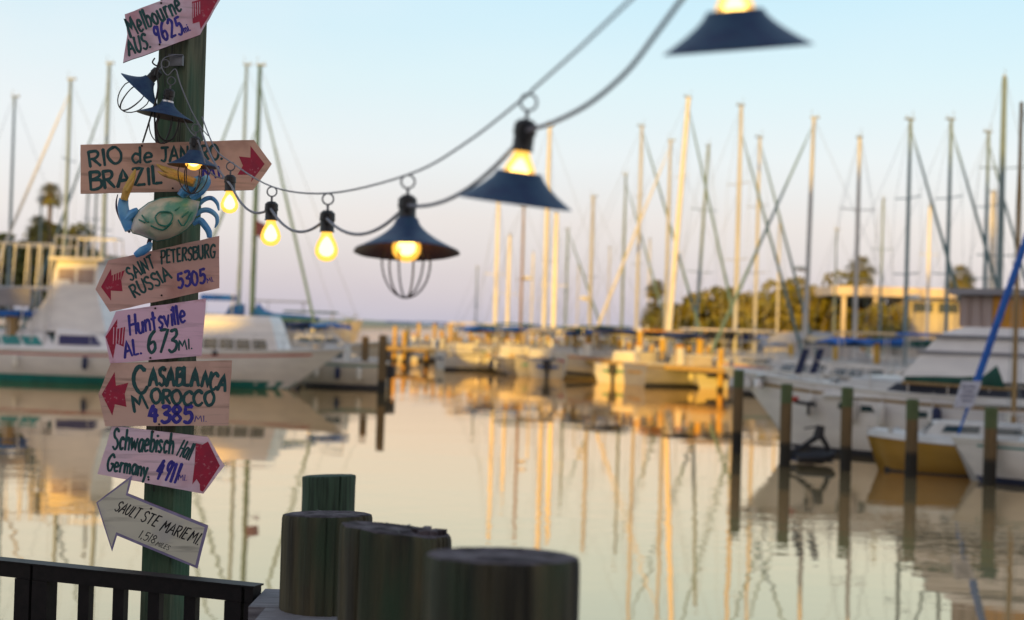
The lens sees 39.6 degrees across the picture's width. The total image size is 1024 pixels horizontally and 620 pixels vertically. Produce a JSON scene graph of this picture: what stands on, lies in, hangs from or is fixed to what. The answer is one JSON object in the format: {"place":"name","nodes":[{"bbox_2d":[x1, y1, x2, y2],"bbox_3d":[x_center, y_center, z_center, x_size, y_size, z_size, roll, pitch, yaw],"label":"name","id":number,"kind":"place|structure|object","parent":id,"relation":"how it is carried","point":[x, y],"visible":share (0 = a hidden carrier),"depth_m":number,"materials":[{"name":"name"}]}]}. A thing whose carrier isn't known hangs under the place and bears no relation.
{"place":"outdoors","nodes":[
{"label":"outdoors","id":0,"kind":"place"},
{"bbox_2d":[1,308,587,329],"bbox_3d":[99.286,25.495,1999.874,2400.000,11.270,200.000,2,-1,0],"label":"hills","id":1,"kind":"structure","parent":0,"point":[373,322],"depth_m":1907.04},
{"bbox_2d":[0,318,1023,619],"bbox_3d":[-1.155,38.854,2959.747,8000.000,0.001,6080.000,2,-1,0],"label":"water","id":2,"kind":"structure","parent":0,"point":[648,502],"depth_m":23.64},
{"bbox_2d":[0,198,55,328],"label":"sailboat","id":3,"kind":"object","parent":2,"relation":"on","point":[41,210],"visible":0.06,"depth_m":99.97,"materials":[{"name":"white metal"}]},
{"bbox_2d":[0,89,71,328],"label":"sailboat","id":4,"kind":"object","parent":2,"relation":"on","point":[11,198],"visible":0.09,"depth_m":80.00,"materials":[{"name":"grey paint"}]},
{"bbox_2d":[0,71,138,257],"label":"sailboat","id":5,"kind":"object","parent":2,"relation":"on","point":[67,158],"visible":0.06,"depth_m":74.02,"materials":[{"name":"grey paint"}]},
{"bbox_2d":[22,55,153,329],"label":"sailboat","id":6,"kind":"object","parent":2,"relation":"on","point":[104,205],"visible":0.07,"depth_m":78.09,"materials":[{"name":"silver metal"}]},
{"bbox_2d":[80,0,271,619],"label":"signpost","id":7,"kind":"object","parent":2,"relation":"in","point":[171,393],"visible":1,"depth_m":5.63,"materials":[{"name":"pink wood"}]},
{"bbox_2d":[117,59,169,112],"bbox_3d":[-1.469,-0.885,5.610,0.168,0.216,0.171,1,-1,44],"label":"festoon lamp","id":8,"kind":"object","parent":7,"relation":"hanging from","point":[144,85],"visible":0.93,"depth_m":5.58,"materials":[{"name":"metal"}]},
{"bbox_2d":[136,76,193,143],"bbox_3d":[-1.345,-0.777,5.529,0.223,0.266,0.222,10,-1,0],"label":"festoon lamp","id":9,"kind":"object","parent":7,"relation":"hanging from","point":[165,109],"visible":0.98,"depth_m":5.51,"materials":[{"name":"blue metal"}]},
{"bbox_2d":[115,164,219,257],"bbox_3d":[-1.347,-0.384,5.520,0.412,0.364,0.124,2,-1,0],"label":"crab ornament","id":10,"kind":"object","parent":7,"relation":"attached to","point":[162,219],"visible":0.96,"depth_m":5.51,"materials":[{"name":"paint"}]},
{"bbox_2d":[201,0,631,194],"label":"support wire","id":11,"kind":"object","parent":7,"relation":"attached to","point":[606,22],"visible":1,"depth_m":2.90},
{"bbox_2d":[167,124,219,193],"bbox_3d":[-1.208,-0.574,5.407,0.197,0.269,0.197,4,-1,0],"label":"festoon lamp","id":12,"kind":"object","parent":11,"relation":"hanging from","point":[192,158],"visible":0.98,"depth_m":5.39,"materials":[{"name":"metal"}]},
{"bbox_2d":[224,162,235,209],"bbox_3d":[-1.042,-0.453,5.255,0.065,0.192,0.065,2,-1,0],"label":"festoon lamp","id":13,"kind":"object","parent":11,"relation":"hanging from","point":[229,203],"visible":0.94,"depth_m":5.24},
{"bbox_2d":[264,186,277,241],"bbox_3d":[-0.771,-0.301,4.554,0.065,0.192,0.065,2,-1,0],"label":"festoon lamp","id":14,"kind":"object","parent":11,"relation":"hanging from","point":[270,234],"visible":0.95,"depth_m":4.54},
{"bbox_2d":[319,193,334,256],"bbox_3d":[-0.514,-0.231,3.953,0.065,0.192,0.065,2,-1,0],"label":"festoon lamp","id":15,"kind":"object","parent":11,"relation":"hanging from","point":[326,248],"visible":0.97,"depth_m":3.94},
{"bbox_2d":[353,174,459,298],"bbox_3d":[-0.237,-0.167,3.208,0.240,0.286,0.240,1,-8,0],"label":"festoon lamp","id":16,"kind":"object","parent":11,"relation":"hanging from","point":[406,236],"visible":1,"depth_m":3.20,"materials":[{"name":"metal"}]},
{"bbox_2d":[458,93,570,210],"bbox_3d":[0.019,-0.304,2.673,0.218,0.209,0.217,8,5,0],"label":"festoon lamp","id":17,"kind":"object","parent":11,"relation":"hanging from","point":[518,183],"visible":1,"depth_m":2.63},
{"bbox_2d":[201,0,683,235],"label":"lamp cable","id":18,"kind":"object","parent":17,"relation":"attached to","point":[635,61],"visible":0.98,"depth_m":2.75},
{"bbox_2d":[663,0,813,55],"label":"festoon lamp","id":19,"kind":"object","parent":18,"relation":"hanging from","point":[735,25],"visible":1,"depth_m":2.10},
{"bbox_2d":[0,235,352,388],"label":"motor yacht","id":20,"kind":"object","parent":2,"relation":"on","point":[60,337],"visible":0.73,"depth_m":58.18,"materials":[{"name":"teal paint"}]},
{"bbox_2d":[201,56,356,356],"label":"sailboat","id":21,"kind":"object","parent":2,"relation":"on","point":[301,325],"visible":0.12,"depth_m":74.00,"materials":[{"name":"silver metal"}]},
{"bbox_2d":[200,56,377,360],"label":"sailboat","id":22,"kind":"object","parent":2,"relation":"on","point":[239,310],"visible":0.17,"depth_m":65.96,"materials":[{"name":"silver metal"}]},
{"bbox_2d":[255,300,362,343],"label":"motor boat","id":23,"kind":"object","parent":2,"relation":"on","point":[355,325],"visible":0.17,"depth_m":107.65,"materials":[{"name":"silver metal"}]},
{"bbox_2d":[279,510,372,616],"bbox_3d":[-0.688,2.514,4.871,0.317,3.653,0.311,2,-1,0],"label":"foreground piling","id":24,"kind":"object","parent":2,"relation":"in","point":[309,561],"visible":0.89,"depth_m":4.75,"materials":[{"name":"brown wood"}]},
{"bbox_2d":[301,474,355,510],"bbox_3d":[-1.025,2.616,7.569,0.291,3.494,0.284,2,-1,0],"label":"foreground piling","id":25,"kind":"object","parent":2,"relation":"in","point":[328,492],"visible":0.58,"depth_m":7.47,"materials":[{"name":"green wood"}]},
{"bbox_2d":[283,310,389,357],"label":"motor boat","id":26,"kind":"object","parent":2,"relation":"on","point":[373,346],"visible":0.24,"depth_m":83.29,"materials":[{"name":"plastic"}]},
{"bbox_2d":[291,339,395,388],"bbox_3d":[-7.425,2.509,61.443,4.845,2.341,1.936,2,-1,8],"label":"motor boat","id":27,"kind":"object","parent":2,"relation":"on","point":[342,370],"visible":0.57,"depth_m":60.75,"materials":[{"name":"teal paint"}]},
{"bbox_2d":[377,335,386,392],"bbox_3d":[-5.248,2.773,57.303,0.352,3.541,0.349,2,-1,0],"label":"mooring piling","id":28,"kind":"object","parent":2,"relation":"in","point":[382,361],"visible":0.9,"depth_m":57.17,"materials":[{"name":"brown wood"}]},
{"bbox_2d":[337,521,451,619],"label":"foreground piling","id":29,"kind":"object","parent":2,"relation":"in","point":[381,571],"visible":0.94,"depth_m":3.80,"materials":[{"name":"brown wood"}]},
{"bbox_2d":[397,321,452,360],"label":"motor boat","id":30,"kind":"object","parent":2,"relation":"on","point":[414,356],"visible":0.22,"depth_m":109.52,"materials":[{"name":"silver metal"}]},
{"bbox_2d":[449,322,483,350],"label":"motor boat","id":31,"kind":"object","parent":2,"relation":"on","point":[453,346],"visible":0.12,"depth_m":95.13,"materials":[{"name":"silver metal"}]},
{"bbox_2d":[452,202,511,350],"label":"sailboat","id":32,"kind":"object","parent":2,"relation":"on","point":[496,274],"visible":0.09,"depth_m":97.95,"materials":[{"name":"silver metal"}]},
{"bbox_2d":[422,546,579,619],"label":"foreground piling","id":33,"kind":"object","parent":2,"relation":"in","point":[487,583],"visible":1,"depth_m":2.71,"materials":[{"name":"brown wood"}]},
{"bbox_2d":[435,206,566,370],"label":"sailboat","id":34,"kind":"object","parent":2,"relation":"on","point":[462,360],"visible":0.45,"depth_m":90.31,"materials":[{"name":"silver metal"}]},
{"bbox_2d":[488,323,534,374],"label":"motor boat","id":35,"kind":"object","parent":2,"relation":"on","point":[502,362],"visible":0.63,"depth_m":86.86,"materials":[{"name":"silver metal"}]},
{"bbox_2d":[497,230,537,345],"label":"sailboat","id":36,"kind":"object","parent":2,"relation":"on","point":[507,310],"visible":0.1,"depth_m":103.95,"materials":[{"name":"silver metal"}]},
{"bbox_2d":[514,211,571,376],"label":"sailboat","id":37,"kind":"object","parent":2,"relation":"on","point":[521,366],"visible":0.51,"depth_m":85.69,"materials":[{"name":"teal paint"}]},
{"bbox_2d":[471,119,625,352],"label":"sailboat","id":38,"kind":"object","parent":2,"relation":"on","point":[546,236],"visible":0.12,"depth_m":89.91,"materials":[{"name":"beige paint"}]},
{"bbox_2d":[527,345,583,377],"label":"motor boat","id":39,"kind":"object","parent":2,"relation":"on","point":[544,368],"visible":0.38,"depth_m":80.45,"materials":[{"name":"silver metal"}]},
{"bbox_2d":[387,346,725,372],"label":"dock","id":40,"kind":"object","parent":2,"relation":"in","point":[713,369],"visible":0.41,"depth_m":76.98,"materials":[{"name":"brown wood"}]},
{"bbox_2d":[687,354,712,365],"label":"dock box","id":41,"kind":"object","parent":40,"relation":"on","point":[699,360],"visible":0.96,"depth_m":71.33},
{"bbox_2d":[522,224,605,342],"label":"sailboat","id":42,"kind":"object","parent":2,"relation":"on","point":[566,290],"visible":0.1,"depth_m":108.00,"materials":[{"name":"beige paint"}]},
{"bbox_2d":[535,194,658,350],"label":"sailboat","id":43,"kind":"object","parent":2,"relation":"on","point":[587,298],"visible":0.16,"depth_m":87.95,"materials":[{"name":"beige paint"}]},
{"bbox_2d":[575,325,630,375],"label":"motor boat","id":44,"kind":"object","parent":2,"relation":"on","point":[604,351],"visible":0.14,"depth_m":81.03,"materials":[{"name":"white paint"}]},
{"bbox_2d":[594,349,643,382],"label":"motor boat","id":45,"kind":"object","parent":2,"relation":"on","point":[608,373],"visible":0.41,"depth_m":75.87,"materials":[{"name":"white paint"}]},
{"bbox_2d":[568,170,672,348],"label":"sailboat","id":46,"kind":"object","parent":2,"relation":"on","point":[623,270],"visible":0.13,"depth_m":111.93,"materials":[{"name":"silver metal"}]},
{"bbox_2d":[542,125,701,356],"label":"sailboat","id":47,"kind":"object","parent":2,"relation":"on","point":[590,333],"visible":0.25,"depth_m":85.98,"materials":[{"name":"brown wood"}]},
{"bbox_2d":[554,94,742,379],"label":"sailboat","id":48,"kind":"object","parent":2,"relation":"on","point":[574,366],"visible":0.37,"depth_m":81.84,"materials":[{"name":"red paint"}]},
{"bbox_2d":[591,139,757,354],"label":"sailboat","id":49,"kind":"object","parent":2,"relation":"on","point":[665,307],"visible":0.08,"depth_m":84.01,"materials":[{"name":"red paint"}]},
{"bbox_2d":[655,143,726,354],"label":"sailboat","id":50,"kind":"object","parent":2,"relation":"on","point":[701,246],"visible":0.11,"depth_m":92.00,"materials":[{"name":"red paint"}]},
{"bbox_2d":[679,328,732,388],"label":"motor boat","id":51,"kind":"object","parent":2,"relation":"on","point":[707,380],"visible":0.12,"depth_m":71.96,"materials":[{"name":"silver metal"}]},
{"bbox_2d":[623,97,801,386],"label":"sailboat","id":52,"kind":"object","parent":2,"relation":"on","point":[649,374],"visible":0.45,"depth_m":75.27,"materials":[{"name":"beige metal"}]},
{"bbox_2d":[717,348,723,390],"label":"dock piling","id":53,"kind":"object","parent":2,"relation":"in","point":[720,380],"visible":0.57,"depth_m":69.39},
{"bbox_2d":[657,136,815,362],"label":"sailboat","id":54,"kind":"object","parent":2,"relation":"on","point":[745,337],"visible":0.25,"depth_m":80.00,"materials":[{"name":"beige paint"}]},
{"bbox_2d":[731,370,743,452],"bbox_3d":[5.300,2.985,33.489,0.259,3.165,0.259,2,-1,0],"label":"mooring piling","id":55,"kind":"object","parent":2,"relation":"in","point":[737,411],"visible":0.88,"depth_m":33.39,"materials":[{"name":"brown wood"}]},
{"bbox_2d":[712,329,800,363],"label":"motor boat","id":56,"kind":"object","parent":2,"relation":"on","point":[761,356],"visible":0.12,"depth_m":75.25,"materials":[{"name":"white paint"}]},
{"bbox_2d":[756,215,788,340],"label":"sailboat","id":57,"kind":"object","parent":2,"relation":"on","point":[777,304],"visible":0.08,"depth_m":109.98,"materials":[{"name":"red paint"}]},
{"bbox_2d":[722,354,830,394],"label":"motor boat","id":58,"kind":"object","parent":2,"relation":"on","point":[729,369],"visible":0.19,"depth_m":65.93,"materials":[{"name":"white paint"}]},
{"bbox_2d":[779,383,792,466],"bbox_3d":[5.844,3.059,30.441,0.259,2.973,0.257,2,-1,0],"label":"mooring piling","id":59,"kind":"object","parent":2,"relation":"in","point":[785,424],"visible":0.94,"depth_m":30.34,"materials":[{"name":"brown wood"}]},
{"bbox_2d":[709,114,917,368],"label":"sailboat","id":60,"kind":"object","parent":2,"relation":"on","point":[806,268],"visible":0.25,"depth_m":71.99,"materials":[{"name":"red paint"}]},
{"bbox_2d":[791,424,835,463],"bbox_3d":[6.520,2.924,31.160,1.201,0.838,0.851,2,-1,-6],"label":"inflatable dinghy","id":61,"kind":"object","parent":2,"relation":"on","point":[827,455],"visible":0.88,"depth_m":31.09,"materials":[{"name":"black rubber"}]},
{"bbox_2d":[756,331,883,362],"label":"covered boat","id":62,"kind":"object","parent":2,"relation":"on","point":[781,341],"visible":0.08,"depth_m":82.88,"materials":[{"name":"teal paint"}]},
{"bbox_2d":[764,331,907,378],"bbox_3d":[15.103,2.629,59.909,8.946,3.400,3.329,1,-1,20],"label":"motor boat","id":63,"kind":"object","parent":2,"relation":"on","point":[861,369],"visible":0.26,"depth_m":59.44,"materials":[{"name":"red paint"}]},
{"bbox_2d":[800,227,883,356],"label":"sailboat","id":64,"kind":"object","parent":2,"relation":"on","point":[835,305],"visible":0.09,"depth_m":109.96,"materials":[{"name":"grey paint"}]},
{"bbox_2d":[786,128,900,364],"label":"sailboat","id":65,"kind":"object","parent":2,"relation":"on","point":[856,273],"visible":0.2,"depth_m":68.00,"materials":[{"name":"silver metal"}]},
{"bbox_2d":[839,387,853,470],"bbox_3d":[7.024,3.096,29.939,0.258,2.958,0.261,2,-1,0],"label":"mooring piling","id":66,"kind":"object","parent":2,"relation":"in","point":[847,393],"visible":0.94,"depth_m":29.84,"materials":[{"name":"brown wood"}]},
{"bbox_2d":[728,288,1023,456],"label":"motor yacht","id":67,"kind":"object","parent":2,"relation":"on","point":[879,401],"visible":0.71,"depth_m":32.56,"materials":[{"name":"white plastic"}]},
{"bbox_2d":[797,117,959,374],"bbox_3d":[17.215,-2.308,63.831,10.055,13.491,3.538,2,-1,-20],"label":"sailboat","id":68,"kind":"object","parent":2,"relation":"on","point":[896,343],"visible":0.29,"depth_m":63.96,"materials":[{"name":"silver metal"}]},
{"bbox_2d":[821,332,936,380],"bbox_3d":[16.738,2.630,55.943,8.946,3.400,3.329,2,-1,10],"label":"motor boat","id":69,"kind":"object","parent":2,"relation":"on","point":[844,378],"visible":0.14,"depth_m":55.87,"materials":[{"name":"silver metal"}]},
{"bbox_2d":[861,197,916,364],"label":"sailboat","id":70,"kind":"object","parent":2,"relation":"on","point":[880,297],"visible":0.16,"depth_m":99.98,"materials":[{"name":"red paint"}]},
{"bbox_2d":[904,399,918,477],"bbox_3d":[8.109,3.199,28.909,0.261,2.790,0.255,2,-1,0],"label":"mooring piling","id":71,"kind":"object","parent":2,"relation":"in","point":[911,434],"visible":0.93,"depth_m":28.82,"materials":[{"name":"brown wood"}]},
{"bbox_2d":[848,111,995,365],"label":"sailboat","id":72,"kind":"object","parent":2,"relation":"on","point":[915,344],"visible":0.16,"depth_m":66.01,"materials":[{"name":"silver metal"}]},
{"bbox_2d":[906,200,949,362],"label":"sailboat","id":73,"kind":"object","parent":2,"relation":"on","point":[928,254],"visible":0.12,"depth_m":100.00,"materials":[{"name":"silver metal"}]},
{"bbox_2d":[867,102,1023,476],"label":"yellow sailboat","id":74,"kind":"object","parent":2,"relation":"on","point":[938,453],"visible":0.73,"depth_m":29.83,"materials":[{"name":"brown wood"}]},
{"bbox_2d":[896,128,1023,361],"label":"sailboat","id":75,"kind":"object","parent":2,"relation":"on","point":[986,206],"visible":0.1,"depth_m":70.02,"materials":[{"name":"silver metal"}]},
{"bbox_2d":[948,188,1012,318],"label":"sailboat","id":76,"kind":"object","parent":2,"relation":"on","point":[993,228],"visible":0.03,"depth_m":83.92,"materials":[{"name":"silver metal"}]},
{"bbox_2d":[951,237,1023,485],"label":"white sloop","id":77,"kind":"object","parent":2,"relation":"on","point":[1010,461],"visible":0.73,"depth_m":28.29,"materials":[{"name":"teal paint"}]},
{"bbox_2d":[953,381,981,407],"bbox_3d":[9.057,1.677,28.267,0.550,0.540,0.036,2,-1,0],"label":"placard","id":78,"kind":"object","parent":77,"relation":"hanging from","point":[967,394],"visible":1,"depth_m":28.25,"materials":[{"name":"plastic"}]},
{"bbox_2d":[982,407,997,485],"bbox_3d":[9.325,3.253,27.769,0.261,2.728,0.255,2,-1,0],"label":"mooring piling","id":79,"kind":"object","parent":2,"relation":"in","point":[990,444],"visible":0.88,"depth_m":27.67,"materials":[{"name":"brown wood"}]},
{"bbox_2d":[969,73,1023,288],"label":"sailboat","id":80,"kind":"object","parent":2,"relation":"on","point":[1000,228],"visible":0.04,"depth_m":66.00,"materials":[{"name":"grey metal"}]},
{"bbox_2d":[0,0,1023,335],"label":"sky","id":81,"kind":"structure","parent":0,"point":[364,92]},
{"bbox_2d":[724,347,883,355],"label":"ground","id":82,"kind":"structure","parent":0,"point":[869,350],"depth_m":236.74,"materials":[{"name":"green plant"}]},
{"bbox_2d":[639,300,663,346],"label":"palm tree","id":83,"kind":"object","parent":82,"relation":"on","point":[652,317],"visible":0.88,"depth_m":131.52,"materials":[{"name":"green plant"}]},
{"bbox_2d":[645,278,668,346],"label":"palm tree","id":84,"kind":"object","parent":82,"relation":"on","point":[652,294],"visible":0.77,"depth_m":139.62,"materials":[{"name":"green plant"}]},
{"bbox_2d":[660,290,716,349],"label":"broadleaf tree","id":85,"kind":"object","parent":82,"relation":"on","point":[676,324],"visible":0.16,"depth_m":145.72,"materials":[{"name":"green plant"}]},
{"bbox_2d":[672,285,740,350],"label":"broadleaf tree","id":86,"kind":"object","parent":82,"relation":"on","point":[718,307],"visible":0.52,"depth_m":144.27,"materials":[{"name":"green plant"}]},
{"bbox_2d":[714,287,781,353],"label":"broadleaf tree","id":87,"kind":"object","parent":82,"relation":"on","point":[748,302],"visible":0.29,"depth_m":143.12,"materials":[{"name":"green plant"}]},
{"bbox_2d":[738,279,799,350],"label":"broadleaf tree","id":88,"kind":"object","parent":82,"relation":"on","point":[782,316],"visible":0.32,"depth_m":143.70,"materials":[{"name":"green plant"}]},
{"bbox_2d":[758,276,830,331],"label":"broadleaf tree","id":89,"kind":"object","parent":82,"relation":"on","point":[801,280],"visible":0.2,"depth_m":144.40,"materials":[{"name":"green plant"}]},
{"bbox_2d":[780,284,846,331],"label":"broadleaf tree","id":90,"kind":"object","parent":82,"relation":"on","point":[823,309],"visible":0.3,"depth_m":142.99,"materials":[{"name":"green plant"}]},
{"bbox_2d":[809,270,863,323],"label":"broadleaf tree","id":91,"kind":"object","parent":82,"relation":"on","point":[829,281],"visible":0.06,"depth_m":149.81,"materials":[{"name":"green plant"}]},
{"bbox_2d":[828,298,887,347],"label":"broadleaf tree","id":92,"kind":"object","parent":82,"relation":"on","point":[848,317],"visible":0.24,"depth_m":144.49,"materials":[{"name":"green plant"}]},
{"bbox_2d":[842,255,878,353],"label":"palm tree","id":93,"kind":"object","parent":82,"relation":"on","point":[863,273],"visible":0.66,"depth_m":144.35,"materials":[{"name":"green plant"}]},
{"bbox_2d":[851,300,910,355],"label":"broadleaf tree","id":94,"kind":"object","parent":82,"relation":"on","point":[895,317],"visible":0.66,"depth_m":126.82,"materials":[{"name":"green plant"}]},
{"bbox_2d":[813,285,961,357],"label":"boathouse","id":95,"kind":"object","parent":82,"relation":"on","point":[935,309],"visible":0.34,"depth_m":137.99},
{"bbox_2d":[943,264,976,287],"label":"palm tree","id":96,"kind":"object","parent":82,"relation":"on","point":[963,269],"visible":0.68,"depth_m":144.52,"materials":[{"name":"green plant"}]},
{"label":"ground","id":97,"kind":"structure","parent":0,"visible":0},
{"bbox_2d":[0,236,54,309],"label":"broadleaf tree","id":98,"kind":"object","parent":97,"relation":"on","point":[5,258],"visible":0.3,"depth_m":121.54,"materials":[{"name":"green plant"}]},
{"bbox_2d":[1,247,62,310],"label":"broadleaf tree","id":99,"kind":"object","parent":97,"relation":"on","point":[17,281],"visible":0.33,"depth_m":120.22,"materials":[{"name":"green plant"}]},
{"bbox_2d":[24,215,53,306],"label":"palm tree","id":100,"kind":"object","parent":97,"relation":"on","point":[31,231],"visible":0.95,"depth_m":111.71,"materials":[{"name":"green plant"}]},
{"bbox_2d":[36,182,63,290],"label":"palm tree","id":101,"kind":"object","parent":97,"relation":"on","point":[47,198],"visible":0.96,"depth_m":117.92,"materials":[{"name":"green plant"}]},
{"bbox_2d":[19,220,93,256],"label":"broadleaf tree","id":102,"kind":"object","parent":97,"relation":"on","point":[73,230],"visible":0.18,"depth_m":127.48,"materials":[{"name":"green plant"}]},
{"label":"deck","id":103,"kind":"structure","parent":0,"visible":0},
{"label":"deck planks","id":104,"kind":"structure","parent":103,"relation":"on","visible":0},
{"bbox_2d":[0,557,39,619],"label":"railing panel","id":105,"kind":"object","parent":104,"relation":"on","point":[20,571],"visible":0.87,"depth_m":5.39,"materials":[{"name":"black paint"}]},
{"bbox_2d":[31,561,251,619],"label":"railing panel","id":106,"kind":"object","parent":104,"relation":"on","point":[48,576],"visible":0.97,"depth_m":5.24,"materials":[{"name":"black paint"}]},
{"bbox_2d":[242,582,263,619],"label":"railing panel","id":107,"kind":"object","parent":104,"relation":"on","point":[252,592],"visible":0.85,"depth_m":5.05,"materials":[{"name":"black paint"}]},
{"bbox_2d":[248,589,336,619],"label":"timber ledge","id":108,"kind":"object","parent":104,"relation":"on","point":[264,604],"visible":0.33,"depth_m":4.87,"materials":[{"name":"grey wood"}]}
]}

